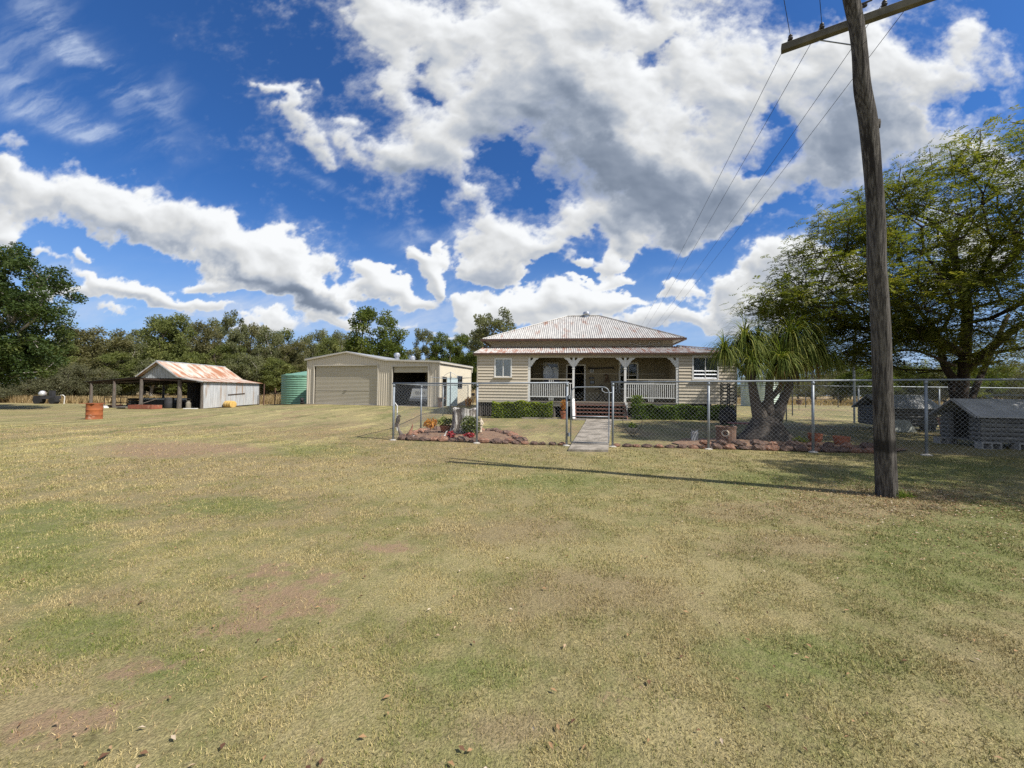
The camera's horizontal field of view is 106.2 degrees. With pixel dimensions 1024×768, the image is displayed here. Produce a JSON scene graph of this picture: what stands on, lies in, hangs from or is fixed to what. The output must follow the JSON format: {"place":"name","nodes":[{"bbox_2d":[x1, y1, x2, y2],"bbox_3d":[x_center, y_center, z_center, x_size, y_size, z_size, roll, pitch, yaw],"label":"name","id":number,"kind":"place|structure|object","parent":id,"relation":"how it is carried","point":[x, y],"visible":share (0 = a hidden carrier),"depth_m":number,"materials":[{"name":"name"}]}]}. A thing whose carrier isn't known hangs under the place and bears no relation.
{"place":"outdoors","nodes":[
{"label":"outdoors","id":0,"kind":"place"},
{"bbox_2d":[0,390,475,403],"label":"dry grass","id":1,"kind":"structure","parent":0,"point":[268,399],"depth_m":38.12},
{"bbox_2d":[0,389,1023,767],"bbox_3d":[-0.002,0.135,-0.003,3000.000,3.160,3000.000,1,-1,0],"label":"lawn ground","id":2,"kind":"structure","parent":0,"point":[26,703],"depth_m":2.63,"materials":[{"name":"green plant"}]},
{"bbox_2d":[0,377,31,400],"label":"scrub tree","id":3,"kind":"object","parent":2,"relation":"on","point":[5,392],"visible":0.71,"depth_m":37.98,"materials":[{"name":"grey plant"}]},
{"bbox_2d":[0,377,38,396],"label":"scrub tree","id":4,"kind":"object","parent":2,"relation":"on","point":[25,393],"visible":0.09,"depth_m":44.70,"materials":[{"name":"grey plant"}]},
{"bbox_2d":[0,241,88,388],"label":"shade tree","id":5,"kind":"object","parent":2,"relation":"on","point":[26,351],"visible":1,"depth_m":26.03,"materials":[{"name":"green plant"}]},
{"bbox_2d":[32,391,60,403],"bbox_3d":[-43.811,1.258,36.187,2.120,1.290,0.569,1,-1,0],"label":"old machine","id":6,"kind":"object","parent":2,"relation":"on","point":[52,398],"visible":0.98,"depth_m":36.02,"materials":[{"name":"metal"}]},
{"bbox_2d":[28,361,76,396],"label":"scrub tree","id":7,"kind":"object","parent":2,"relation":"on","point":[45,385],"visible":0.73,"depth_m":41.64,"materials":[{"name":"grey plant"}]},
{"bbox_2d":[38,344,80,378],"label":"gum tree","id":8,"kind":"object","parent":2,"relation":"on","point":[72,356],"visible":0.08,"depth_m":52.62,"materials":[{"name":"green plant"}]},
{"bbox_2d":[54,362,97,396],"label":"scrub tree","id":9,"kind":"object","parent":2,"relation":"on","point":[78,390],"visible":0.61,"depth_m":43.87,"materials":[{"name":"green plant"}]},
{"bbox_2d":[49,325,104,357],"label":"gum tree","id":10,"kind":"object","parent":2,"relation":"on","point":[82,339],"visible":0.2,"depth_m":59.57,"materials":[{"name":"green plant"}]},
{"bbox_2d":[62,357,115,388],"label":"gum tree","id":11,"kind":"object","parent":2,"relation":"on","point":[89,362],"visible":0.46,"depth_m":45.62,"materials":[{"name":"green plant"}]},
{"bbox_2d":[79,403,103,419],"bbox_3d":[-19.142,1.246,17.573,0.687,0.737,0.600,1,-1,0],"label":"rusty drum","id":12,"kind":"object","parent":2,"relation":"on","point":[93,410],"visible":0.98,"depth_m":17.37,"materials":[{"name":"orange metal"}]},
{"bbox_2d":[80,368,122,396],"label":"scrub tree","id":13,"kind":"object","parent":2,"relation":"on","point":[102,391],"visible":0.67,"depth_m":45.52,"materials":[{"name":"green plant"}]},
{"bbox_2d":[75,326,134,373],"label":"gum tree","id":14,"kind":"object","parent":2,"relation":"on","point":[116,342],"visible":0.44,"depth_m":61.13,"materials":[{"name":"green plant"}]},
{"bbox_2d":[88,351,139,392],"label":"gum tree","id":15,"kind":"object","parent":2,"relation":"on","point":[107,359],"visible":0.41,"depth_m":48.09,"materials":[{"name":"green plant"}]},
{"bbox_2d":[103,331,146,368],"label":"gum tree","id":16,"kind":"object","parent":2,"relation":"on","point":[138,346],"visible":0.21,"depth_m":65.91,"materials":[{"name":"green plant"}]},
{"bbox_2d":[126,328,150,362],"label":"gum tree","id":17,"kind":"object","parent":2,"relation":"on","point":[133,331],"visible":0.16,"depth_m":69.47,"materials":[{"name":"green plant"}]},
{"bbox_2d":[128,405,161,408],"bbox_3d":[-27.631,1.718,28.964,1.900,0.280,0.800,1,-1,4],"label":"rusty trough","id":18,"kind":"object","parent":2,"relation":"on","point":[144,406],"visible":1,"depth_m":28.59,"materials":[{"name":"metal"}]},
{"bbox_2d":[124,358,172,395],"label":"gum tree","id":19,"kind":"object","parent":2,"relation":"on","point":[139,370],"visible":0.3,"depth_m":49.34,"materials":[{"name":"green plant"}]},
{"bbox_2d":[131,314,181,395],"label":"gum tree","id":20,"kind":"object","parent":2,"relation":"on","point":[141,357],"visible":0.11,"depth_m":59.04,"materials":[{"name":"green plant"}]},
{"bbox_2d":[143,398,186,405],"bbox_3d":[-27.775,1.363,32.586,5.005,1.142,2.000,1,-1,-4],"label":"farm trailer","id":21,"kind":"object","parent":2,"relation":"on","point":[158,401],"visible":0.23,"depth_m":31.57,"materials":[{"name":"metal"}]},
{"bbox_2d":[164,397,173,407],"bbox_3d":[-26.979,1.488,30.269,0.620,0.850,0.620,1,-1,0],"label":"oil drum","id":22,"kind":"object","parent":2,"relation":"on","point":[168,402],"visible":0.94,"depth_m":30.05,"materials":[{"name":"metal"}]},
{"bbox_2d":[145,312,197,395],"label":"gum tree","id":23,"kind":"object","parent":2,"relation":"on","point":[165,328],"visible":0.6,"depth_m":57.44,"materials":[{"name":"green plant"}]},
{"bbox_2d":[158,383,186,395],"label":"understorey shrub","id":24,"kind":"object","parent":2,"relation":"on","point":[173,390],"visible":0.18,"depth_m":54.92,"materials":[{"name":"green plant"}]},
{"bbox_2d":[85,360,262,408],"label":"open shed","id":25,"kind":"structure","parent":2,"relation":"on","point":[207,387],"depth_m":31.31,"materials":[{"name":"metal"}]},
{"bbox_2d":[169,351,215,390],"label":"gum tree","id":26,"kind":"object","parent":2,"relation":"on","point":[190,358],"visible":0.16,"depth_m":49.42,"materials":[{"name":"green plant"}]},
{"bbox_2d":[184,319,224,364],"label":"gum tree","id":27,"kind":"object","parent":2,"relation":"on","point":[206,333],"visible":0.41,"depth_m":61.35,"materials":[{"name":"green plant"}]},
{"bbox_2d":[201,317,238,365],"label":"gum tree","id":28,"kind":"object","parent":2,"relation":"on","point":[215,323],"visible":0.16,"depth_m":64.91,"materials":[{"name":"green plant"}]},
{"bbox_2d":[209,344,250,374],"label":"gum tree","id":29,"kind":"object","parent":2,"relation":"on","point":[218,362],"visible":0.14,"depth_m":54.07,"materials":[{"name":"green plant"}]},
{"bbox_2d":[221,310,249,362],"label":"gum tree","id":30,"kind":"object","parent":2,"relation":"on","point":[236,338],"visible":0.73,"depth_m":55.35,"materials":[{"name":"green plant"}]},
{"bbox_2d":[218,351,263,382],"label":"gum tree","id":31,"kind":"object","parent":2,"relation":"on","point":[245,373],"visible":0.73,"depth_m":51.61,"materials":[{"name":"green plant"}]},
{"bbox_2d":[240,322,275,370],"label":"gum tree","id":32,"kind":"object","parent":2,"relation":"on","point":[253,333],"visible":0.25,"depth_m":67.27,"materials":[{"name":"green plant"}]},
{"bbox_2d":[251,325,283,372],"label":"gum tree","id":33,"kind":"object","parent":2,"relation":"on","point":[270,350],"visible":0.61,"depth_m":63.08,"materials":[{"name":"green plant"}]},
{"bbox_2d":[257,357,292,394],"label":"gum tree","id":34,"kind":"object","parent":2,"relation":"on","point":[273,383],"visible":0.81,"depth_m":53.02,"materials":[{"name":"green plant"}]},
{"bbox_2d":[269,327,295,394],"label":"gum tree","id":35,"kind":"object","parent":2,"relation":"on","point":[287,334],"visible":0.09,"depth_m":72.40,"materials":[{"name":"green plant"}]},
{"bbox_2d":[281,371,306,403],"bbox_3d":[-19.405,0.320,36.197,4.120,3.063,4.120,1,-1,0],"label":"water tank","id":36,"kind":"object","parent":2,"relation":"on","point":[293,387],"visible":0.45,"depth_m":34.29,"materials":[{"name":"green metal"}]},
{"bbox_2d":[276,341,311,372],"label":"gum tree","id":37,"kind":"object","parent":2,"relation":"on","point":[288,350],"visible":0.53,"depth_m":59.73,"materials":[{"name":"green plant"}]},
{"bbox_2d":[287,334,318,363],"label":"gum tree","id":38,"kind":"object","parent":2,"relation":"on","point":[312,348],"visible":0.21,"depth_m":67.48,"materials":[{"name":"green plant"}]},
{"bbox_2d":[307,329,328,353],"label":"gum tree","id":39,"kind":"object","parent":2,"relation":"on","point":[320,334],"visible":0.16,"depth_m":71.69,"materials":[{"name":"green plant"}]},
{"bbox_2d":[316,334,340,356],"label":"gum tree","id":40,"kind":"object","parent":2,"relation":"on","point":[328,342],"visible":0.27,"depth_m":63.22,"materials":[{"name":"green plant"}]},
{"bbox_2d":[330,329,352,352],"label":"gum tree","id":41,"kind":"object","parent":2,"relation":"on","point":[338,333],"visible":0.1,"depth_m":69.74,"materials":[{"name":"green plant"}]},
{"bbox_2d":[341,305,409,359],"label":"gum tree","id":42,"kind":"object","parent":2,"relation":"on","point":[385,346],"visible":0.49,"depth_m":46.73,"materials":[{"name":"green plant"}]},
{"bbox_2d":[304,351,472,406],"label":"garage","id":43,"kind":"structure","parent":2,"relation":"on","point":[346,378],"depth_m":30.34,"materials":[{"name":"metal"}]},
{"bbox_2d":[315,366,376,404],"bbox_3d":[-13.186,0.104,30.507,6.000,3.070,0.050,0,-1,17],"label":"roller door","id":44,"kind":"structure","parent":43,"relation":"in","point":[350,385],"depth_m":30.49,"materials":[{"name":"beige metal"}]},
{"bbox_2d":[394,366,427,372],"bbox_3d":[-7.575,-1.082,28.831,3.000,0.440,0.022,0,-1,17],"label":"roller door","id":45,"kind":"structure","parent":43,"relation":"in","point":[396,369],"depth_m":28.86,"materials":[{"name":"beige metal"}]},
{"bbox_2d":[409,381,445,404],"bbox_3d":[-6.514,0.773,30.868,1.840,1.860,3.500,0,-1,17],"label":"parked van","id":46,"kind":"object","parent":43,"relation":"on","point":[418,390],"visible":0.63,"depth_m":29.40,"materials":[{"name":"white metal"}]},
{"bbox_2d":[405,328,438,360],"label":"gum tree","id":47,"kind":"object","parent":2,"relation":"on","point":[424,348],"visible":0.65,"depth_m":59.48,"materials":[{"name":"green plant"}]},
{"bbox_2d":[394,384,467,434],"bbox_3d":[-3.545,0.892,20.635,0.504,2.029,18.403,1,-1,0],"label":"chain link fence","id":48,"kind":"object","parent":2,"relation":"on","point":[421,408],"visible":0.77,"depth_m":15.57,"materials":[{"name":"metal"}]},
{"bbox_2d":[429,331,458,363],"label":"gum tree","id":49,"kind":"object","parent":2,"relation":"on","point":[436,349],"visible":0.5,"depth_m":55.27,"materials":[{"name":"green plant"}]},
{"bbox_2d":[446,333,472,363],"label":"gum tree","id":50,"kind":"object","parent":2,"relation":"on","point":[463,339],"visible":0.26,"depth_m":57.21,"materials":[{"name":"green plant"}]},
{"bbox_2d":[416,430,514,441],"bbox_3d":[-1.544,1.629,12.743,3.650,0.110,3.650,1,-1,0],"label":"garden bed","id":51,"kind":"object","parent":2,"relation":"on","point":[489,435],"visible":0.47,"depth_m":12.15,"materials":[{"name":"brown stone"}]},
{"bbox_2d":[423,417,437,429],"bbox_3d":[-2.729,1.331,12.975,0.514,0.444,0.462,1,-1,0],"label":"orange shrub","id":52,"kind":"object","parent":51,"relation":"on","point":[429,424],"visible":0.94,"depth_m":12.92,"materials":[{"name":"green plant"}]},
{"bbox_2d":[436,416,451,431],"bbox_3d":[-2.306,1.392,13.191,0.723,0.666,0.752,2,-2,-45],"label":"potted plant","id":53,"kind":"object","parent":51,"relation":"on","point":[444,427],"visible":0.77,"depth_m":13.07,"materials":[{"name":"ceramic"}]},
{"bbox_2d":[449,407,475,432],"bbox_3d":[-1.561,1.256,12.901,1.296,0.950,1.304,1,-1,0],"label":"tree stump","id":54,"kind":"object","parent":51,"relation":"on","point":[460,413],"visible":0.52,"depth_m":12.53,"materials":[{"name":"white wood"}]},
{"bbox_2d":[460,415,480,433],"bbox_3d":[-1.316,1.334,12.187,0.744,0.741,0.530,1,-1,0],"label":"garden shrub","id":55,"kind":"object","parent":51,"relation":"on","point":[469,423],"visible":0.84,"depth_m":12.11,"materials":[{"name":"green plant"}]},
{"bbox_2d":[458,353,476,390],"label":"gum tree","id":56,"kind":"object","parent":2,"relation":"on","point":[471,358],"visible":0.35,"depth_m":49.40,"materials":[{"name":"green plant"}]},
{"bbox_2d":[391,382,569,445],"bbox_3d":[-1.022,0.828,10.842,5.310,1.804,0.215,0,-1,12],"label":"chain link fence","id":57,"kind":"object","parent":2,"relation":"on","point":[528,383],"visible":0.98,"depth_m":10.80,"materials":[{"name":"metal"}]},
{"bbox_2d":[466,307,516,351],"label":"gum tree","id":58,"kind":"object","parent":2,"relation":"on","point":[488,324],"visible":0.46,"depth_m":45.27,"materials":[{"name":"green plant"}]},
{"bbox_2d":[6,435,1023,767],"bbox_3d":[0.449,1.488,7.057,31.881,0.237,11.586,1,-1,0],"label":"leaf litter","id":59,"kind":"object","parent":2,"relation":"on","point":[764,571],"visible":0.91,"depth_m":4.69,"materials":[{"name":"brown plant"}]},
{"bbox_2d":[491,400,552,417],"bbox_3d":[0.559,1.357,20.347,3.282,1.056,0.801,0,-1,8],"label":"hedge","id":60,"kind":"object","parent":2,"relation":"on","point":[503,409],"visible":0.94,"depth_m":20.08,"materials":[{"name":"green plant"}]},
{"bbox_2d":[473,311,736,419],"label":"cottage","id":61,"kind":"structure","parent":2,"relation":"on","point":[572,349],"depth_m":22.08,"materials":[{"name":"white paint"}]},
{"bbox_2d":[493,358,512,377],"bbox_3d":[-0.493,-0.867,21.080,1.080,1.095,0.160,0,-1,8],"label":"window","id":62,"kind":"structure","parent":61,"relation":"in","point":[502,366],"depth_m":21.13,"materials":[{"name":"white paint"}]},
{"bbox_2d":[618,363,637,389],"bbox_3d":[6.758,-0.454,22.289,1.200,1.585,0.160,0,-1,8],"label":"window","id":63,"kind":"structure","parent":61,"relation":"in","point":[628,375],"depth_m":22.30,"materials":[{"name":"white paint"}]},
{"bbox_2d":[691,355,720,380],"bbox_3d":[9.903,-0.813,19.689,1.390,1.305,0.225,0,-1,8],"label":"window","id":64,"kind":"structure","parent":61,"relation":"in","point":[697,365],"depth_m":19.74,"materials":[{"name":"white paint"}]},
{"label":"veranda clothesline","id":65,"kind":"object","parent":61,"relation":"attached to","visible":0},
{"bbox_2d":[543,366,551,378],"bbox_3d":[2.053,-0.641,22.007,0.509,0.750,0.145,0,-1,8],"label":"hanging shirt","id":66,"kind":"object","parent":65,"relation":"hanging from","point":[547,373],"visible":0.94,"depth_m":22.00,"materials":[{"name":"white fabric"}]},
{"bbox_2d":[623,415,641,436],"bbox_3d":[3.845,1.345,12.275,0.537,0.686,0.347,0,-1,33],"label":"basket stand","id":67,"kind":"object","parent":2,"relation":"on","point":[631,427],"visible":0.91,"depth_m":12.23,"materials":[{"name":"metal"}]},
{"bbox_2d":[627,395,734,419],"bbox_3d":[8.329,1.256,19.191,5.061,1.388,0.798,0,-1,8],"label":"hedge","id":68,"kind":"object","parent":2,"relation":"on","point":[663,412],"visible":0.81,"depth_m":18.98,"materials":[{"name":"green plant"}]},
{"bbox_2d":[720,383,736,424],"bbox_3d":[9.213,0.854,16.363,0.935,1.784,0.260,2,-1,-36],"label":"trellis","id":69,"kind":"object","parent":2,"relation":"on","point":[729,400],"visible":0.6,"depth_m":16.19,"materials":[{"name":"wood"}]},
{"bbox_2d":[740,374,779,405],"bbox_3d":[20.596,0.497,32.002,2.820,2.686,2.820,1,-1,0],"label":"water tank","id":70,"kind":"object","parent":2,"relation":"on","point":[760,392],"visible":0.32,"depth_m":31.46,"materials":[{"name":"metal"}]},
{"bbox_2d":[672,438,906,450],"bbox_3d":[7.099,1.581,10.451,5.358,0.122,2.505,0,-1,12],"label":"garden bed","id":71,"kind":"object","parent":2,"relation":"on","point":[685,441],"visible":0.2,"depth_m":10.25,"materials":[{"name":"brown stone"}]},
{"bbox_2d":[715,425,736,443],"bbox_3d":[5.692,1.381,10.226,0.521,0.532,0.534,0,-1,35],"label":"log planter","id":72,"kind":"object","parent":71,"relation":"on","point":[728,434],"visible":0.83,"depth_m":10.03,"materials":[{"name":"wood"}]},
{"bbox_2d":[718,407,736,425],"bbox_3d":[8.959,1.389,16.002,0.655,0.878,0.735,1,-1,0],"label":"plant","id":73,"kind":"object","parent":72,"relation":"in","point":[728,413],"visible":0.75,"depth_m":15.79,"materials":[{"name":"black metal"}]},
{"bbox_2d":[700,300,852,441],"bbox_3d":[7.598,-0.369,11.039,4.649,4.136,2.588,1,-1,0],"label":"ponytail palm","id":74,"kind":"object","parent":71,"relation":"on","point":[788,353],"visible":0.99,"depth_m":10.71,"materials":[{"name":"green plant"}]},
{"bbox_2d":[832,436,850,444],"bbox_3d":[8.550,1.492,9.973,0.371,0.270,0.371,1,-1,0],"label":"terracotta bowl","id":75,"kind":"object","parent":71,"relation":"on","point":[840,441],"visible":0.6,"depth_m":9.88,"materials":[{"name":"ceramic"}]},
{"bbox_2d":[797,378,829,399],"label":"paddock scrub","id":76,"kind":"object","parent":2,"relation":"on","point":[818,390],"visible":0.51,"depth_m":63.98,"materials":[{"name":"green plant"}]},
{"bbox_2d":[609,378,1023,456],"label":"chain link fence","id":77,"kind":"object","parent":2,"relation":"on","point":[813,425],"visible":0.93,"depth_m":9.04,"materials":[{"name":"metal"}]},
{"bbox_2d":[568,386,611,442],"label":"garden gate","id":78,"kind":"structure","parent":77,"relation":"attached to","point":[570,398],"depth_m":10.15,"materials":[{"name":"metal"}]},
{"bbox_2d":[819,371,859,402],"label":"paddock shrub","id":79,"kind":"object","parent":2,"relation":"on","point":[836,396],"visible":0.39,"depth_m":44.49,"materials":[{"name":"green plant"}]},
{"bbox_2d":[827,366,870,401],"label":"paddock shrub","id":80,"kind":"object","parent":2,"relation":"on","point":[846,389],"visible":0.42,"depth_m":41.33,"materials":[{"name":"green plant"}]},
{"bbox_2d":[853,339,855,422],"bbox_3d":[15.707,-0.173,17.471,0.340,3.900,0.160,1,-1,0],"label":"meter pole","id":81,"kind":"object","parent":2,"relation":"on","point":[854,420],"depth_m":17.48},
{"bbox_2d":[781,0,935,497],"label":"power pole","id":82,"kind":"object","parent":2,"relation":"on","point":[884,435],"visible":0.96,"depth_m":5.28,"materials":[{"name":"brown wood"}]},
{"bbox_2d":[645,0,789,318],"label":"power line","id":83,"kind":"object","parent":82,"relation":"attached to","point":[740,134],"visible":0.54,"depth_m":7.65,"materials":[{"name":"metal"}]},
{"bbox_2d":[646,3,821,326],"bbox_3d":[2.335,-5.436,14.495,11.545,1.618,94.972,0,-1,25],"label":"power line","id":84,"kind":"object","parent":82,"relation":"attached to","point":[758,135],"visible":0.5,"depth_m":7.55,"materials":[{"name":"metal"}]},
{"bbox_2d":[661,6,880,317],"bbox_3d":[2.875,-5.436,14.197,11.622,1.618,94.977,0,-1,25],"label":"power line","id":85,"kind":"object","parent":82,"relation":"attached to","point":[781,149],"visible":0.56,"depth_m":7.96,"materials":[{"name":"metal"}]},
{"bbox_2d":[663,13,902,322],"bbox_3d":[3.217,-5.436,13.986,11.570,1.618,94.959,0,-1,25],"label":"power line","id":86,"kind":"object","parent":82,"relation":"attached to","point":[804,142],"visible":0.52,"depth_m":7.79,"materials":[{"name":"metal"}]},
{"bbox_2d":[694,385,1023,420],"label":"chain link fence","id":87,"kind":"object","parent":2,"relation":"on","point":[939,398],"visible":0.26,"depth_m":18.22,"materials":[{"name":"metal"}]},
{"bbox_2d":[719,104,1023,398],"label":"feathery tree","id":88,"kind":"object","parent":2,"relation":"on","point":[964,283],"visible":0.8,"depth_m":11.58,"materials":[{"name":"green plant"}]},
{"bbox_2d":[855,371,901,395],"bbox_3d":[36.045,0.453,38.116,3.533,3.601,4.259,0,-1,10],"label":"paddock shrub","id":89,"kind":"object","parent":2,"relation":"on","point":[861,383],"visible":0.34,"depth_m":38.00,"materials":[{"name":"green plant"}]},
{"bbox_2d":[895,419,915,431],"bbox_3d":[13.616,1.453,13.446,0.870,0.461,0.196,1,-1,0],"label":"board panel","id":90,"kind":"object","parent":2,"relation":"on","point":[900,427],"visible":0.57,"depth_m":13.42,"materials":[{"name":"grey wood"}]},
{"bbox_2d":[893,365,935,394],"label":"paddock shrub","id":91,"kind":"object","parent":2,"relation":"on","point":[913,390],"visible":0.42,"depth_m":40.88,"materials":[{"name":"green plant"}]},
{"bbox_2d":[919,426,935,430],"bbox_3d":[15.447,1.637,14.291,0.400,0.190,0.200,1,-1,3],"label":"cement block","id":92,"kind":"object","parent":2,"relation":"on","point":[929,428],"depth_m":14.24,"materials":[{"name":"grey concrete"}]},
{"bbox_2d":[851,394,938,426],"bbox_3d":[14.763,0.990,14.817,2.114,1.170,1.464,1,-1,3],"label":"log kennel","id":93,"kind":"object","parent":92,"relation":"on","point":[907,407],"visible":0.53,"depth_m":14.31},
{"bbox_2d":[912,372,948,401],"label":"paddock shrub","id":94,"kind":"object","parent":2,"relation":"on","point":[931,394],"visible":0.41,"depth_m":40.08,"materials":[{"name":"green plant"}]},
{"bbox_2d":[933,436,957,443],"bbox_3d":[11.830,1.546,10.501,0.400,0.190,0.200,0,-1,12],"label":"cement block","id":95,"kind":"object","parent":2,"relation":"on","point":[939,440],"depth_m":10.45,"materials":[{"name":"grey concrete"}]},
{"bbox_2d":[932,366,989,398],"bbox_3d":[46.241,0.047,39.859,3.682,4.785,4.619,1,-1,-15],"label":"paddock shrub","id":96,"kind":"object","parent":2,"relation":"on","point":[971,383],"visible":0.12,"depth_m":38.79,"materials":[{"name":"green plant"}]},
{"bbox_2d":[974,441,1001,449],"bbox_3d":[11.735,1.524,9.479,0.400,0.190,0.200,0,-1,12],"label":"cement block","id":97,"kind":"object","parent":2,"relation":"on","point":[989,445],"depth_m":9.44,"materials":[{"name":"grey concrete"}]},
{"bbox_2d":[929,398,1023,442],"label":"log kennel","id":98,"kind":"object","parent":97,"relation":"on","point":[964,408],"visible":0.94,"depth_m":9.64,"materials":[{"name":"grey wood"}]},
{"bbox_2d":[974,369,1008,398],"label":"paddock shrub","id":99,"kind":"object","parent":2,"relation":"on","point":[987,390],"visible":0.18,"depth_m":41.22,"materials":[{"name":"green plant"}]},
{"bbox_2d":[987,366,1023,398],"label":"paddock shrub","id":100,"kind":"object","parent":2,"relation":"on","point":[1008,376],"visible":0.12,"depth_m":43.97,"materials":[{"name":"green plant"}]},
{"bbox_2d":[987,188,1023,235],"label":"feathery tree","id":101,"kind":"object","parent":2,"relation":"on","point":[1020,204],"visible":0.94,"depth_m":9.62,"materials":[{"name":"green plant"}]},
{"bbox_2d":[1003,367,1023,398],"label":"paddock shrub","id":102,"kind":"object","parent":2,"relation":"on","point":[1020,391],"visible":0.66,"depth_m":41.17,"materials":[{"name":"green plant"}]},
{"bbox_2d":[0,0,1023,371],"bbox_3d":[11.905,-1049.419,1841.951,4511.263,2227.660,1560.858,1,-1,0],"label":"sky","id":103,"kind":"structure","parent":0,"point":[574,82],"depth_m":2004.75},
{"bbox_2d":[568,419,611,451],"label":"garden path","id":104,"kind":"structure","parent":0,"point":[598,425],"depth_m":11.62,"materials":[{"name":"concrete"}]},
{"bbox_2d":[734,398,943,405],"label":"paddock grass","id":105,"kind":"structure","parent":0,"point":[834,403],"depth_m":40.77,"materials":[{"name":"plant"}]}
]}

